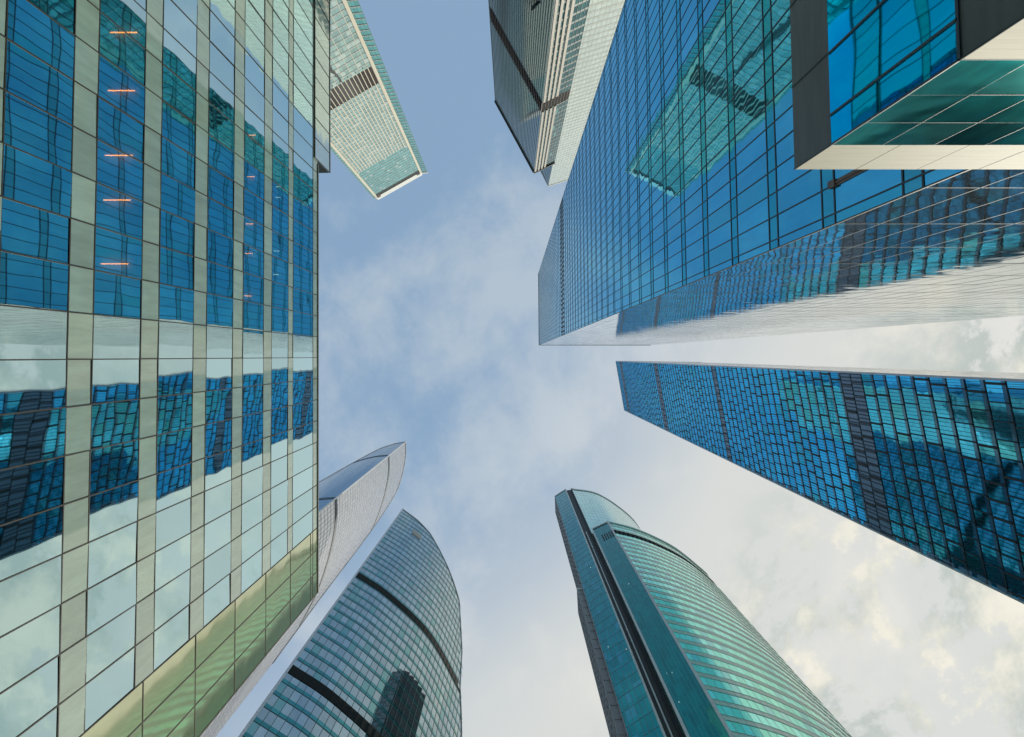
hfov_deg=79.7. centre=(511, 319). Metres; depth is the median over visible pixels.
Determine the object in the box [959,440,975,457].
window
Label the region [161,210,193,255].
window
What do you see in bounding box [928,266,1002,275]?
window
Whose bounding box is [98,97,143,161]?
window
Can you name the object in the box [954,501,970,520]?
window
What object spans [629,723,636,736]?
window
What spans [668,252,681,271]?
window
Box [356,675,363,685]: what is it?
window
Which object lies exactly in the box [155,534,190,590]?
window
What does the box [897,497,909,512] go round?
window
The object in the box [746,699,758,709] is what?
window
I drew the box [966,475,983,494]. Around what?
window
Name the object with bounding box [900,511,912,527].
window
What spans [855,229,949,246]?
window
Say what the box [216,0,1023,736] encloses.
sky
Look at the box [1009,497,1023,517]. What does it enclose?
window
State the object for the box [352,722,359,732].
window
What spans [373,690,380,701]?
window
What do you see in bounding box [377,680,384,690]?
window
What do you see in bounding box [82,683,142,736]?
window
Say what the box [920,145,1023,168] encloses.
facade panel
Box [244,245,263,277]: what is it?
window
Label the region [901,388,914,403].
window
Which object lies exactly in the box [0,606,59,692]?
window
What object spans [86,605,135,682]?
window
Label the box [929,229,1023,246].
window
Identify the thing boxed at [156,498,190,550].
window
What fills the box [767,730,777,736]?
window
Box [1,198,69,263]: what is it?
window
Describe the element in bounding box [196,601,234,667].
window
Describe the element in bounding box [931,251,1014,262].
window
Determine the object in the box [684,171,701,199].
window
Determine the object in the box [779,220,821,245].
window
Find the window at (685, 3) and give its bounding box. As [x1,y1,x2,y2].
[680,0,690,20]
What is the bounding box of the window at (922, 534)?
[915,524,928,541]
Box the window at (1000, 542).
[997,537,1016,558]
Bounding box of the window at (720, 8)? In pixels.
[703,0,724,44]
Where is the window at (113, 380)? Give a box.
[92,359,139,403]
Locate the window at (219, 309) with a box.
[207,294,232,327]
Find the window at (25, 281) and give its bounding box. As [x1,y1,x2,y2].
[0,251,68,310]
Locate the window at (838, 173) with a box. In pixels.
[834,169,853,178]
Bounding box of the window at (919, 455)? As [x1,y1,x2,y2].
[914,450,927,466]
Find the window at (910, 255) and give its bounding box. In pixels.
[868,251,943,262]
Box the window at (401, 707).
[399,701,404,712]
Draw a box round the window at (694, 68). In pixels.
[682,56,698,94]
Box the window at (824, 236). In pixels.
[782,229,863,246]
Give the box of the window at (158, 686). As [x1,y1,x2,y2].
[143,637,194,720]
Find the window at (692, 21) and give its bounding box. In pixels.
[681,7,696,49]
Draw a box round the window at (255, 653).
[235,630,264,691]
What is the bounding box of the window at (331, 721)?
[325,715,335,729]
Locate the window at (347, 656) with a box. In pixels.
[343,651,351,660]
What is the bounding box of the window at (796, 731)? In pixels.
[791,727,802,736]
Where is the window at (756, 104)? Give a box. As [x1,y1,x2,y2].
[735,86,764,134]
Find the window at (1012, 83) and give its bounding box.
[972,65,1023,94]
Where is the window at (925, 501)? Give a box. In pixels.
[923,496,937,514]
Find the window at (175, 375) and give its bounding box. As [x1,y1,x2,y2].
[158,359,192,395]
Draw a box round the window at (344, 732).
[339,727,348,736]
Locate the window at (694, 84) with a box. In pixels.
[682,71,698,109]
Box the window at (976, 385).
[964,379,980,390]
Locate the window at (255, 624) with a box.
[235,601,265,660]
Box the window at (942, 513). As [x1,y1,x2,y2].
[940,508,955,526]
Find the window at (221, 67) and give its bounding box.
[210,42,234,92]
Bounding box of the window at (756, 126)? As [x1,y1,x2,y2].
[735,108,764,154]
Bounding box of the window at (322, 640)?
[318,635,326,644]
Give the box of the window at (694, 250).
[686,238,702,262]
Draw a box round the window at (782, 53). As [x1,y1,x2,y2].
[773,32,790,73]
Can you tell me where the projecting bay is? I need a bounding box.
[789,0,1023,169]
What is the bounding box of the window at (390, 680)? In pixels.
[387,675,393,685]
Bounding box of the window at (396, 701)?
[393,696,399,706]
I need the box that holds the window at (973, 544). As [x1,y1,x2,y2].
[961,535,977,555]
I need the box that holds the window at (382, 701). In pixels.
[379,695,385,707]
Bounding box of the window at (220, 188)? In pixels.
[208,166,233,208]
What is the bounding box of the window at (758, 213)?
[737,198,767,234]
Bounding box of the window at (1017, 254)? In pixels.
[963,251,1023,262]
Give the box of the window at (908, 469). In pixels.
[903,464,915,479]
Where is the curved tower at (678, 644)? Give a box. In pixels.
[555,488,851,736]
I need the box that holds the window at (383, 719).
[380,712,387,724]
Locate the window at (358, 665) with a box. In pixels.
[355,661,362,670]
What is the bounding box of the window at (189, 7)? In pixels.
[173,0,196,25]
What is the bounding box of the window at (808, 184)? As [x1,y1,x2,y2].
[777,169,820,212]
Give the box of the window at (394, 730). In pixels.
[391,724,397,736]
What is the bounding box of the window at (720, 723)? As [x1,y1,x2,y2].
[718,720,726,733]
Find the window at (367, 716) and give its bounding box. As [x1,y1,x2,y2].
[365,713,371,722]
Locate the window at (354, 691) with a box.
[350,686,358,696]
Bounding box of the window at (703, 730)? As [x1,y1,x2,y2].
[700,727,708,736]
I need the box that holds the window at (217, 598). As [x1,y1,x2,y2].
[204,574,229,625]
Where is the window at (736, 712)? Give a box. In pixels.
[730,707,743,718]
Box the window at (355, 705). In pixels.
[352,702,359,711]
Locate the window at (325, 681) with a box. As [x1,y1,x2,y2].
[320,676,328,684]
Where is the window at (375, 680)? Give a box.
[372,675,379,685]
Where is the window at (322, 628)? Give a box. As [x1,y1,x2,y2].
[319,624,326,631]
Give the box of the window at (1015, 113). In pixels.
[979,100,1023,122]
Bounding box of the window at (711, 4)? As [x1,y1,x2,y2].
[703,0,718,26]
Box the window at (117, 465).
[90,440,137,494]
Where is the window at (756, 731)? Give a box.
[750,726,763,736]
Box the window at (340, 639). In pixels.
[336,634,344,643]
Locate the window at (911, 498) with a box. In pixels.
[909,493,922,510]
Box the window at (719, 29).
[703,12,724,60]
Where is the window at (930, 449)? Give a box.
[927,444,941,459]
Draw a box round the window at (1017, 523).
[1013,516,1023,534]
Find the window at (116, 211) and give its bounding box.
[96,183,142,239]
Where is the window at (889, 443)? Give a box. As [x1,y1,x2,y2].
[885,438,897,453]
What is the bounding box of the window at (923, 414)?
[920,411,934,427]
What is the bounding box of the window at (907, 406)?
[905,404,917,418]
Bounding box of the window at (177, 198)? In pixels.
[161,173,194,221]
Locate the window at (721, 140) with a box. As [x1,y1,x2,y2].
[706,125,727,163]
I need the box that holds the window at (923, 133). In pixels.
[884,123,975,144]
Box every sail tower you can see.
[200,441,405,736]
[238,508,462,736]
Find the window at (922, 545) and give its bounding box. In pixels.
[918,539,930,556]
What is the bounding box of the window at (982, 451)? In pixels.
[978,446,996,464]
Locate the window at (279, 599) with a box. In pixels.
[266,578,289,626]
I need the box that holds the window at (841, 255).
[805,251,872,262]
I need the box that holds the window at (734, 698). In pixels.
[730,695,741,704]
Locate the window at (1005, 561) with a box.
[1001,555,1020,577]
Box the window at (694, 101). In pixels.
[682,88,698,123]
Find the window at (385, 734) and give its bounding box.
[382,730,388,736]
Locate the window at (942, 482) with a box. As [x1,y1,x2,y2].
[933,475,948,493]
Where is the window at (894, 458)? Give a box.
[888,453,900,468]
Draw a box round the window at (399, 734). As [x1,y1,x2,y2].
[397,730,402,736]
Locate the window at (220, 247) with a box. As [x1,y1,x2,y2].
[208,230,232,267]
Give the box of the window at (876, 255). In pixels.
[836,251,908,262]
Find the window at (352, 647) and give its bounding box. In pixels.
[348,642,356,651]
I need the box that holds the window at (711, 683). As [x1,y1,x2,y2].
[705,678,716,686]
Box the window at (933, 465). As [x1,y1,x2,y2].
[930,460,944,476]
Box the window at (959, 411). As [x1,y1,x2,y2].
[952,406,968,423]
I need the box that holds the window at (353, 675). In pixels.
[350,670,357,680]
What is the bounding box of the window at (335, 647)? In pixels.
[331,643,339,652]
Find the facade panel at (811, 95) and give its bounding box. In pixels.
[792,55,830,167]
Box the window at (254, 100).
[245,78,264,121]
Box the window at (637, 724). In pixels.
[634,720,641,732]
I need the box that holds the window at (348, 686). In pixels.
[344,680,352,691]
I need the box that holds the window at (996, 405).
[989,402,1008,421]
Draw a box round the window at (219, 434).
[206,419,231,456]
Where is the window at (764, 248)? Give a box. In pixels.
[739,243,768,261]
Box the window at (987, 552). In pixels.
[980,545,998,566]
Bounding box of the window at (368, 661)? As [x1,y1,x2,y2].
[365,656,372,665]
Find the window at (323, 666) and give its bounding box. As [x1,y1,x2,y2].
[318,662,328,672]
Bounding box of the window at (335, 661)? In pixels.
[331,656,340,666]
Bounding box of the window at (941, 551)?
[933,543,946,559]
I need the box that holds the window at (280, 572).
[266,553,289,598]
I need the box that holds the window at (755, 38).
[733,21,762,75]
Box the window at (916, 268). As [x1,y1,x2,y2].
[873,266,942,275]
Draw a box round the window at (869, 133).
[834,123,919,144]
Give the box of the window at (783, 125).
[775,106,792,142]
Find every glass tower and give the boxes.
[330,0,427,199]
[538,0,1023,344]
[540,0,624,185]
[616,361,1023,603]
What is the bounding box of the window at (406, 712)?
[404,707,409,719]
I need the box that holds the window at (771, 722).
[765,717,778,728]
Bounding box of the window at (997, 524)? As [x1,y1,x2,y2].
[993,519,1012,539]
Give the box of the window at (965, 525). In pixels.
[958,518,974,538]
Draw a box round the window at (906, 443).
[897,434,909,448]
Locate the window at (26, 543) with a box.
[0,506,62,580]
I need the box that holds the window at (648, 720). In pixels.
[644,713,651,726]
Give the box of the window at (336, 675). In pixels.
[332,671,340,681]
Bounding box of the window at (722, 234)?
[708,221,730,249]
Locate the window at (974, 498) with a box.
[969,492,986,512]
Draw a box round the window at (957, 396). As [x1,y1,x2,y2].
[948,388,964,405]
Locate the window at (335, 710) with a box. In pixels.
[332,706,340,715]
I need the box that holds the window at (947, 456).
[944,451,959,468]
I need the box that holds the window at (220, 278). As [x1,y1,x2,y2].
[207,262,232,297]
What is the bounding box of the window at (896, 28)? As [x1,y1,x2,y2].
[828,0,954,112]
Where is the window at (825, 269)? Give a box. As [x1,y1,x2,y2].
[791,266,851,275]
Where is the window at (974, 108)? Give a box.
[924,95,1023,121]
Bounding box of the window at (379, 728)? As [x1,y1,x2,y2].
[376,724,383,734]
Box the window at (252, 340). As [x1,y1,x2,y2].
[243,330,262,357]
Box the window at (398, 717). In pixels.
[395,712,401,724]
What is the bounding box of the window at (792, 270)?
[764,266,821,275]
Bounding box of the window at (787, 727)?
[782,723,795,735]
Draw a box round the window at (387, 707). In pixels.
[384,701,391,712]
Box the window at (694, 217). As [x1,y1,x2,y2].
[685,204,701,231]
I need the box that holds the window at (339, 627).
[336,623,343,631]
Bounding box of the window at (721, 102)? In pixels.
[705,87,726,128]
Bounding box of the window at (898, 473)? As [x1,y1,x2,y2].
[891,467,903,482]
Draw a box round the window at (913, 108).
[867,95,968,122]
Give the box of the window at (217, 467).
[205,450,230,490]
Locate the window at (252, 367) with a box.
[243,358,262,386]
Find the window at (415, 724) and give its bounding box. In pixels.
[412,719,417,731]
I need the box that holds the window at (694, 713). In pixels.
[692,711,700,723]
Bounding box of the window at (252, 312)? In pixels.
[243,301,262,330]
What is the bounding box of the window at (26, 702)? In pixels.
[0,656,58,736]
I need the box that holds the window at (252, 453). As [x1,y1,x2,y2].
[242,439,262,473]
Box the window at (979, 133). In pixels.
[935,123,1023,144]
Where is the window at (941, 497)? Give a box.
[937,492,951,509]
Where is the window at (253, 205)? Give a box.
[244,188,263,224]
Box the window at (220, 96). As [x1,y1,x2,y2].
[209,73,233,121]
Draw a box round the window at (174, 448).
[157,428,191,472]
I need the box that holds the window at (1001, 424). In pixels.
[993,421,1012,440]
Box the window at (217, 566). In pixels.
[204,543,230,591]
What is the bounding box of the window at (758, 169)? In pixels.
[736,153,766,194]
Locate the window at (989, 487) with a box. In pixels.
[986,482,1004,501]
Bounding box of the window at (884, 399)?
[877,396,888,409]
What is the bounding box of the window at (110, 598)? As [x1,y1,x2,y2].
[87,564,135,634]
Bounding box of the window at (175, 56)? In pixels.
[163,29,195,89]
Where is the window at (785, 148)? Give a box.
[776,131,793,166]
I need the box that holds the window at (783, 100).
[774,82,792,119]
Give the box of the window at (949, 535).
[943,524,958,542]
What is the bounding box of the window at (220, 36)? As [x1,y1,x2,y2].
[210,11,234,64]
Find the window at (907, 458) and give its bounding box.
[900,449,912,463]
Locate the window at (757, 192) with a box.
[737,175,766,214]
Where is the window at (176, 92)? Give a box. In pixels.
[163,65,195,121]
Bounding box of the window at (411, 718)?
[408,713,413,725]
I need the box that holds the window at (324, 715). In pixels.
[319,710,328,723]
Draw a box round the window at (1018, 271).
[982,268,1023,275]
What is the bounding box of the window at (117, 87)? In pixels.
[99,55,144,122]
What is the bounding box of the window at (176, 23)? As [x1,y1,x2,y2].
[164,0,196,56]
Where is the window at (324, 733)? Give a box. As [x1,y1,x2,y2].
[319,729,328,736]
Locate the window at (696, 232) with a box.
[685,221,702,246]
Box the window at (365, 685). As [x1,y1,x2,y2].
[361,680,369,691]
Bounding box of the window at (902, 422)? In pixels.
[894,419,906,433]
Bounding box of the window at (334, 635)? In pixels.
[330,631,338,639]
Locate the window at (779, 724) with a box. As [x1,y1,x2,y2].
[774,720,786,731]
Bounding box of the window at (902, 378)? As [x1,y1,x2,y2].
[899,376,911,387]
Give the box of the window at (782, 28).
[772,8,790,49]
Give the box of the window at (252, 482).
[242,467,262,503]
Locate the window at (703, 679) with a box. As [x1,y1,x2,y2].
[699,676,708,684]
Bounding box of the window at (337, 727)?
[332,721,342,734]
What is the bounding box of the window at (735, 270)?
[711,266,760,275]
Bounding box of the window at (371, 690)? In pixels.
[367,685,374,696]
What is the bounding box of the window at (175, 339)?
[159,321,192,357]
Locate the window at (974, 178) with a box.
[928,169,1023,187]
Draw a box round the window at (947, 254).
[900,251,978,262]
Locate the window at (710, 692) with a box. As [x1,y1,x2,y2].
[707,690,716,698]
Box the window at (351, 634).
[347,630,354,638]
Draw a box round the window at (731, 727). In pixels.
[725,720,736,731]
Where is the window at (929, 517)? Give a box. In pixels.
[926,512,940,529]
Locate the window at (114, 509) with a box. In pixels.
[89,481,137,541]
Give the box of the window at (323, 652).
[318,648,327,657]
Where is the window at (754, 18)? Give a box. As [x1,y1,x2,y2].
[733,0,761,56]
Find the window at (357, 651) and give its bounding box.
[354,647,361,656]
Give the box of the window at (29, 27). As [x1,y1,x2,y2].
[7,0,74,78]
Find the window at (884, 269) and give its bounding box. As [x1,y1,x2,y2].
[846,266,912,275]
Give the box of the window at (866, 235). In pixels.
[818,229,906,246]
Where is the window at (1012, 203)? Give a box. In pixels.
[927,196,1023,223]
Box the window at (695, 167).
[684,154,700,185]
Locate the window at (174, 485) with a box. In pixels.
[156,463,190,511]
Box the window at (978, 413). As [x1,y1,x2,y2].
[971,409,988,427]
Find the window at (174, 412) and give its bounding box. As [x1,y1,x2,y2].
[158,394,191,433]
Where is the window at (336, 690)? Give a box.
[333,686,341,695]
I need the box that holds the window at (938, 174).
[924,169,964,185]
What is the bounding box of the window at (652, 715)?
[649,711,656,722]
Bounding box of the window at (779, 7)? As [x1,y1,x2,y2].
[771,0,789,27]
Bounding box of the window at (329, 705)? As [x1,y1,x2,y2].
[326,700,333,710]
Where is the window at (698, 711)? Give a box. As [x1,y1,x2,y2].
[696,709,705,721]
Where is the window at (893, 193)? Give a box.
[836,185,901,221]
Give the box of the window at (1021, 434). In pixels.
[1016,428,1023,446]
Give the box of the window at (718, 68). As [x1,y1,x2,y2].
[704,50,725,94]
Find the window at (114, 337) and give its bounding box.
[93,315,140,358]
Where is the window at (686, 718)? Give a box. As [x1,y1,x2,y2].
[684,715,692,728]
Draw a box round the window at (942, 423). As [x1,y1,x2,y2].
[937,418,952,434]
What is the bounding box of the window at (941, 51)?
[830,23,956,142]
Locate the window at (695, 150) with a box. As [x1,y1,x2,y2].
[684,138,700,169]
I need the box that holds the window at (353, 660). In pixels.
[349,656,356,665]
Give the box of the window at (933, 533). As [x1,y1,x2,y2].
[930,528,943,546]
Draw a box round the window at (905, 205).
[839,196,955,223]
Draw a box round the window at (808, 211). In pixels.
[778,193,821,236]
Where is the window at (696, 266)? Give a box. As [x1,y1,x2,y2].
[686,255,703,277]
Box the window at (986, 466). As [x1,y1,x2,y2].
[982,464,1000,482]
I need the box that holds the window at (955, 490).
[951,485,967,503]
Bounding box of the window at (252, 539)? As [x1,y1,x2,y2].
[242,522,261,562]
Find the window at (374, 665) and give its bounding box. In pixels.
[371,660,377,670]
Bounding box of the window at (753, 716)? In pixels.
[748,712,761,723]
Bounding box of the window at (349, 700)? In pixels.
[346,696,353,706]
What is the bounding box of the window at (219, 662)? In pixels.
[196,632,234,703]
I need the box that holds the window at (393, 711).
[390,706,396,718]
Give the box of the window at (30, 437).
[0,408,65,468]
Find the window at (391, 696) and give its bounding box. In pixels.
[388,690,394,701]
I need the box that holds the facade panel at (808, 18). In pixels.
[790,0,827,85]
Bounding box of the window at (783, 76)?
[773,58,791,96]
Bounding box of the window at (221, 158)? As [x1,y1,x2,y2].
[209,135,233,179]
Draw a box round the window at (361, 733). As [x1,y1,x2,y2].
[358,728,365,736]
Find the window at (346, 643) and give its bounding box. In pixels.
[342,638,350,647]
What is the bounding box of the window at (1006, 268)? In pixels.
[955,266,1023,275]
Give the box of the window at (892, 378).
[885,375,897,388]
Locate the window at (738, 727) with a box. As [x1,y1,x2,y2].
[731,721,745,733]
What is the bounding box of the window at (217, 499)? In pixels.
[205,481,230,523]
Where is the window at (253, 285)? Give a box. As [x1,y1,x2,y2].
[244,273,263,303]
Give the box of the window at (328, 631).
[324,627,332,635]
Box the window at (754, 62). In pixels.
[734,42,762,95]
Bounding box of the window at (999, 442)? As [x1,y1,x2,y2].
[997,440,1016,460]
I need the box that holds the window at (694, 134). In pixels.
[683,121,699,154]
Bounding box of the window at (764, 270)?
[737,266,790,275]
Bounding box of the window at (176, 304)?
[159,284,193,323]
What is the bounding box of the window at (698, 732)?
[696,729,702,736]
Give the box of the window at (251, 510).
[242,494,261,533]
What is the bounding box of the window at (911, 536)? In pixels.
[903,526,915,542]
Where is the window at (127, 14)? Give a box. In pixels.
[101,0,145,46]
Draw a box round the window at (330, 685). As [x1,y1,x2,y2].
[327,681,335,690]
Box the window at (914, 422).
[908,419,920,434]
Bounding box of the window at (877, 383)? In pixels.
[874,381,885,394]
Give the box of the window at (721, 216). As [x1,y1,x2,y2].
[708,202,729,232]
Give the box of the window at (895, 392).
[888,389,900,403]
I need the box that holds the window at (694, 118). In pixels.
[683,105,699,139]
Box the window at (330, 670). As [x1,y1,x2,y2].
[325,666,334,676]
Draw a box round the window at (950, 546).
[947,541,961,559]
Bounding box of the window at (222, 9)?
[210,0,234,36]
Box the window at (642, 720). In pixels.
[639,717,646,729]
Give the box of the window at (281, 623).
[266,602,289,653]
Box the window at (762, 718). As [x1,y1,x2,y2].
[756,714,769,725]
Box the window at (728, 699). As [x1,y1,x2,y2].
[721,693,733,702]
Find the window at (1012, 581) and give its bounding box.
[1005,574,1023,595]
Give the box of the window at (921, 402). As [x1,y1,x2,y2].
[917,396,931,411]
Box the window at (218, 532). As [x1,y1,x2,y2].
[205,512,230,557]
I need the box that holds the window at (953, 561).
[950,557,963,569]
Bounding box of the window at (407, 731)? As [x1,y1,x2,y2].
[405,725,410,736]
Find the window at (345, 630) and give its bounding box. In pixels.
[341,626,349,634]
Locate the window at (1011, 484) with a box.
[1005,478,1023,498]
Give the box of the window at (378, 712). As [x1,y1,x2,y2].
[374,706,381,718]
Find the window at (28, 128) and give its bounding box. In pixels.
[4,92,71,169]
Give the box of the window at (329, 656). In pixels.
[325,652,333,661]
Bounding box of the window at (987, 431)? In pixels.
[974,427,992,445]
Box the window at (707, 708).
[705,705,713,717]
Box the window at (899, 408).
[891,404,903,418]
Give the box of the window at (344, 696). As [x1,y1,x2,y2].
[340,691,347,700]
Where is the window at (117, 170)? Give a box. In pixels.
[97,140,142,200]
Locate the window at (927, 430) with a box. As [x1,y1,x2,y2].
[924,427,938,443]
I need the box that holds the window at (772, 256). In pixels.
[743,251,802,262]
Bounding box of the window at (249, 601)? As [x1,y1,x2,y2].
[236,574,265,628]
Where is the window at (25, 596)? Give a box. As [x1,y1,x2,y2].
[0,555,61,636]
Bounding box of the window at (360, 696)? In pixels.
[356,691,364,702]
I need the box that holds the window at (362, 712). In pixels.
[359,707,365,716]
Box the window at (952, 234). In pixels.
[892,229,991,246]
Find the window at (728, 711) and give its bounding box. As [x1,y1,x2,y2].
[721,705,734,716]
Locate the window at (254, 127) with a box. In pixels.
[245,106,263,146]
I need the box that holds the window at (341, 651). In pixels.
[337,647,345,656]
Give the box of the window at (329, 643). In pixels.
[325,639,333,648]
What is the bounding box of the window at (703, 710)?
[700,707,709,720]
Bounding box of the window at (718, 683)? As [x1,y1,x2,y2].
[713,679,724,688]
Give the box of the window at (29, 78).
[6,40,72,123]
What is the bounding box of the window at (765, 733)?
[759,728,770,736]
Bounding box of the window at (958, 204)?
[882,196,1008,223]
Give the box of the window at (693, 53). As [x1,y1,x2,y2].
[681,39,697,78]
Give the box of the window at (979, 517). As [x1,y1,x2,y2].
[973,510,990,530]
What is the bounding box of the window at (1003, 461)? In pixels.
[1001,459,1020,478]
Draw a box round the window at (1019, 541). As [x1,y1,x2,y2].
[1017,536,1023,552]
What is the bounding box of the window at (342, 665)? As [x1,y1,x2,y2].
[338,661,346,670]
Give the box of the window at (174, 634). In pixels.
[154,605,189,669]
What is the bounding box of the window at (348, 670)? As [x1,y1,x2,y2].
[344,665,352,675]
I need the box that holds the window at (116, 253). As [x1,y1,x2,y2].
[95,227,141,278]
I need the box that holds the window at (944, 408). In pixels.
[934,401,949,417]
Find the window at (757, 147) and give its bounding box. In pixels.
[736,131,765,174]
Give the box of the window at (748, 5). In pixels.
[732,0,757,37]
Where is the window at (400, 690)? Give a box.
[397,685,403,696]
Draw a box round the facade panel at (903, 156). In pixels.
[858,145,968,168]
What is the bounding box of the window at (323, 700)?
[319,695,327,704]
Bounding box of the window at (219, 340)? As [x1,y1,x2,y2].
[207,326,232,357]
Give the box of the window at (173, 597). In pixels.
[155,570,189,629]
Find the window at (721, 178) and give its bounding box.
[707,163,728,197]
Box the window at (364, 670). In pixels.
[360,665,368,675]
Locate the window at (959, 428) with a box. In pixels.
[955,423,971,440]
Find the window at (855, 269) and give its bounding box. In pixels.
[819,266,881,275]
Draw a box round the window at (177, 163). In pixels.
[162,137,194,188]
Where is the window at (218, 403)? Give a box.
[206,389,231,423]
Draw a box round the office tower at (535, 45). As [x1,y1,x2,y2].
[488,0,589,172]
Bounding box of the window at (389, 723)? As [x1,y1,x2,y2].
[386,717,392,730]
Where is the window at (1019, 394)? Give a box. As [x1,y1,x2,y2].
[1008,389,1023,407]
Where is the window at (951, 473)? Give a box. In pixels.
[948,468,963,485]
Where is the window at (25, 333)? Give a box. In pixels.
[0,306,67,358]
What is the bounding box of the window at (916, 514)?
[912,509,925,526]
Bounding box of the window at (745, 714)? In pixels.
[739,710,752,720]
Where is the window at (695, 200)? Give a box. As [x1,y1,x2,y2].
[685,187,701,215]
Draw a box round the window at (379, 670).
[376,666,383,675]
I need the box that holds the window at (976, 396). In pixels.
[967,392,984,409]
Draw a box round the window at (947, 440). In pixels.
[941,434,956,451]
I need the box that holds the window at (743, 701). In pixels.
[738,697,750,707]
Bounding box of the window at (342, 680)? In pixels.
[338,676,346,686]
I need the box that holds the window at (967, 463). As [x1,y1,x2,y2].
[962,458,979,476]
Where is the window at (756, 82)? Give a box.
[734,65,763,114]
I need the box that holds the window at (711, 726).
[709,723,718,736]
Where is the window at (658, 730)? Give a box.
[655,726,662,736]
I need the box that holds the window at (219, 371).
[206,359,231,390]
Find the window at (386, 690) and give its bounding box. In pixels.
[383,685,389,696]
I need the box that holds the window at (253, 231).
[244,216,263,251]
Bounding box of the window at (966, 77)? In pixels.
[910,60,1023,94]
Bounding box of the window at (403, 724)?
[400,718,405,730]
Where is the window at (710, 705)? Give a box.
[709,704,716,715]
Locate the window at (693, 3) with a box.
[680,0,696,33]
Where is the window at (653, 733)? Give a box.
[650,729,656,736]
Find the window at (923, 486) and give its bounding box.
[920,481,933,497]
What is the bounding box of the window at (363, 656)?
[359,651,367,661]
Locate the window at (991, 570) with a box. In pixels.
[984,563,1002,585]
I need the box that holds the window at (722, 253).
[709,240,730,267]
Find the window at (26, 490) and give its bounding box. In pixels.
[0,457,63,524]
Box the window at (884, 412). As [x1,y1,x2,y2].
[880,410,891,423]
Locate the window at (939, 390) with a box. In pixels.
[931,385,945,400]
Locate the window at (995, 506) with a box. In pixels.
[989,500,1008,520]
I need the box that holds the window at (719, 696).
[713,691,724,700]
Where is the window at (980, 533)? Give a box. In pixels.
[977,527,994,548]
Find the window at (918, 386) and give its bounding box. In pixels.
[914,380,928,394]
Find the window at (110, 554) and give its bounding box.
[88,522,136,587]
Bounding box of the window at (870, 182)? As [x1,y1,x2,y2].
[835,169,900,211]
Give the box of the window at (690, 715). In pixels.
[688,713,696,726]
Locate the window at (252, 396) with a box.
[243,385,262,415]
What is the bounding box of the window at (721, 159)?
[706,145,728,180]
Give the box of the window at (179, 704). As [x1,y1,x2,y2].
[143,672,194,736]
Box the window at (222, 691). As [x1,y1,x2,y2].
[195,663,234,736]
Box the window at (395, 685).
[392,680,398,691]
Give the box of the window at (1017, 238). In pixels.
[966,233,1023,246]
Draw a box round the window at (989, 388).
[985,384,1004,402]
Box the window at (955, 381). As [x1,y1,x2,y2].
[946,378,960,387]
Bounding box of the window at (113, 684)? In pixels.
[85,648,134,730]
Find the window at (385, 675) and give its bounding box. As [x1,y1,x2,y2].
[381,670,388,680]
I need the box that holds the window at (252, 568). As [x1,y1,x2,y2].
[241,550,261,593]
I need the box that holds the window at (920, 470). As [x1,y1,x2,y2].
[917,465,930,481]
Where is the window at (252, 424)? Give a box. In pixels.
[242,412,262,444]
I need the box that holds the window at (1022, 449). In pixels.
[1020,448,1023,463]
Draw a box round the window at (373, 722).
[371,718,377,728]
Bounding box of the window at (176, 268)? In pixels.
[160,247,193,289]
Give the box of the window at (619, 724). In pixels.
[615,720,623,728]
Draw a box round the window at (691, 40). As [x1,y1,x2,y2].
[681,24,697,64]
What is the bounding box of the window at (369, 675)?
[366,670,373,680]
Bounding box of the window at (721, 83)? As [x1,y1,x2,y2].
[705,69,726,111]
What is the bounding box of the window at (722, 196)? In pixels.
[707,183,729,214]
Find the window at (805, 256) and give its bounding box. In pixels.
[773,251,837,262]
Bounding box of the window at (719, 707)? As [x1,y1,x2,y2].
[715,704,725,714]
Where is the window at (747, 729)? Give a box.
[741,724,754,735]
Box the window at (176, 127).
[162,101,194,155]
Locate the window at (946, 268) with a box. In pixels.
[901,266,972,275]
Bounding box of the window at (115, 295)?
[94,271,140,317]
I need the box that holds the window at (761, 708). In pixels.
[755,702,767,712]
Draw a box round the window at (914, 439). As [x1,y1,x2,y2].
[911,434,924,450]
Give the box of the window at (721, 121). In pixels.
[706,107,727,145]
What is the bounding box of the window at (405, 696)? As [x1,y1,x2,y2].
[402,691,407,701]
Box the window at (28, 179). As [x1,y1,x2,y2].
[3,144,71,216]
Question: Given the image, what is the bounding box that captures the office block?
[0,0,330,736]
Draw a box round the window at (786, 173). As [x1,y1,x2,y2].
[776,156,809,189]
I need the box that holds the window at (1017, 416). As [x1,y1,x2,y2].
[1012,409,1023,427]
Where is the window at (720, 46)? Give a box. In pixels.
[704,32,725,77]
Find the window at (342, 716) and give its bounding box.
[339,711,346,721]
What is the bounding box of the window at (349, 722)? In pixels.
[345,717,353,726]
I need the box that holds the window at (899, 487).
[894,482,906,497]
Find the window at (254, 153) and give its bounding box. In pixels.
[245,133,263,172]
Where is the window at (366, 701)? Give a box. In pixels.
[362,696,370,707]
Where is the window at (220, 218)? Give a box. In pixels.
[208,198,232,238]
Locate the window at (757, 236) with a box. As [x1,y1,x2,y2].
[738,221,768,254]
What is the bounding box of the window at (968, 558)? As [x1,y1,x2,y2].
[965,552,981,572]
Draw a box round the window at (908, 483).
[906,479,919,495]
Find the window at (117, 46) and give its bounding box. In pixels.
[100,13,144,85]
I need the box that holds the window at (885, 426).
[883,424,894,438]
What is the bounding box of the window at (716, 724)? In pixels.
[713,721,723,735]
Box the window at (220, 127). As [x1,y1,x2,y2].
[209,103,233,150]
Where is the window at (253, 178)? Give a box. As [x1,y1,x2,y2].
[244,160,263,198]
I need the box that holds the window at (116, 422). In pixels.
[91,400,138,448]
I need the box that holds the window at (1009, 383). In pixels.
[1006,381,1023,388]
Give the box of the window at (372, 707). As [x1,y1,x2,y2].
[368,701,376,713]
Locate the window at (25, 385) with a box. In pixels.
[0,360,65,413]
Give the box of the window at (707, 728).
[704,725,713,736]

